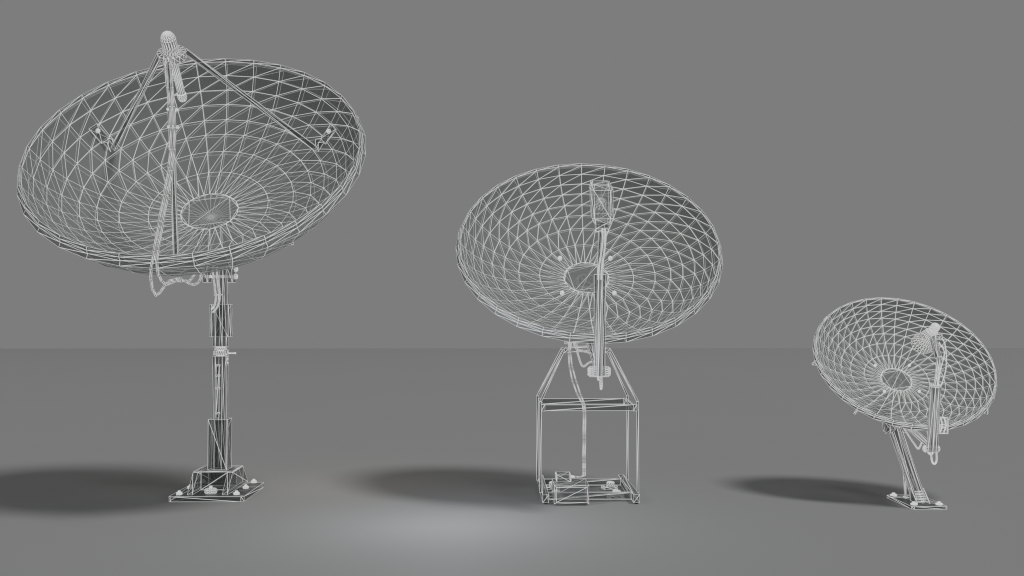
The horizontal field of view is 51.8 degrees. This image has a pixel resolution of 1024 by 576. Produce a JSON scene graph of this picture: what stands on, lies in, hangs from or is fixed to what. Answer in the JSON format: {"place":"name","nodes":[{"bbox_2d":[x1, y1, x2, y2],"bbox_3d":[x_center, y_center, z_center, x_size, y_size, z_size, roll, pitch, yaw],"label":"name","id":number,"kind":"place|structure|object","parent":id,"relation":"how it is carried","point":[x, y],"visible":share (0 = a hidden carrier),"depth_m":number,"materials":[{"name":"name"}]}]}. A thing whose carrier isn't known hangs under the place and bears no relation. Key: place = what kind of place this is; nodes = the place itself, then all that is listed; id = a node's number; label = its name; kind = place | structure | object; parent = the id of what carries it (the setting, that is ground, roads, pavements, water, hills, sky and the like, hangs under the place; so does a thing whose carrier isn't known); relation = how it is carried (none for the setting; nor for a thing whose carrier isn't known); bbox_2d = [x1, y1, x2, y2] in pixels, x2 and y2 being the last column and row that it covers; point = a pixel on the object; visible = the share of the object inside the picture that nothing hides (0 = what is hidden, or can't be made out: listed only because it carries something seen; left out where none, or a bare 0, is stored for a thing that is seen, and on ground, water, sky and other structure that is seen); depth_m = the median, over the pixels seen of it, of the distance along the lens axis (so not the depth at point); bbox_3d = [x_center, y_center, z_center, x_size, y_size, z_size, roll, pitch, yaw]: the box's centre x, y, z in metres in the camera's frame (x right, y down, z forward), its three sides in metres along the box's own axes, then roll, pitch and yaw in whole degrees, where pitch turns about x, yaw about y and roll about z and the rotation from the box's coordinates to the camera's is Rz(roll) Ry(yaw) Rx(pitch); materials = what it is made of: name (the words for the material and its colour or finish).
{"place":"outdoors","nodes":[
{"label":"outdoors","id":0,"kind":"place"},
{"bbox_2d":[0,348,1023,575],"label":"ground","id":1,"kind":"structure","parent":0,"point":[422,461],"depth_m":10.58,"materials":[{"name":"grey"}]},
{"bbox_2d":[17,31,365,501],"bbox_3d":[-2.501,-0.148,8.307,2.419,3.774,2.229,-1,-2,36],"label":"satellite dish","id":2,"kind":"object","parent":1,"relation":"on","point":[174,165],"visible":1,"depth_m":8.80,"materials":[{"name":"grey metal"}]},
{"bbox_2d":[552,479,588,504],"bbox_3d":[0.477,1.671,8.643,0.280,0.164,0.360,0,-2,-1],"label":"control box","id":3,"kind":"object","parent":1,"relation":"on","point":[580,501],"visible":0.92,"depth_m":8.49,"materials":[{"name":"grey metal"}]},
{"bbox_2d":[555,472,574,481],"bbox_3d":[0.442,1.560,8.725,0.163,0.058,0.180,0,-2,-1],"label":"junction box","id":4,"kind":"object","parent":3,"relation":"on","point":[570,476],"visible":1,"depth_m":8.74,"materials":[{"name":"grey"}]},
{"bbox_2d":[456,163,722,503],"bbox_3d":[0.638,0.306,8.733,1.948,2.898,1.896,-1,-2,42],"label":"satellite dish","id":5,"kind":"object","parent":1,"relation":"on","point":[597,256],"visible":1,"depth_m":8.99,"materials":[{"name":"grey metal"}]},
{"bbox_2d":[812,297,996,509],"bbox_3d":[3.287,0.912,8.839,1.381,1.689,1.248,-1,-2,32],"label":"satellite dish","id":6,"kind":"object","parent":1,"relation":"on","point":[893,364],"visible":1,"depth_m":8.95,"materials":[{"name":"grey metal"}]},
{"bbox_2d":[0,0,1023,348],"label":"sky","id":7,"kind":"structure","parent":0,"point":[836,153],"materials":[{"name":"grey"}]}
]}

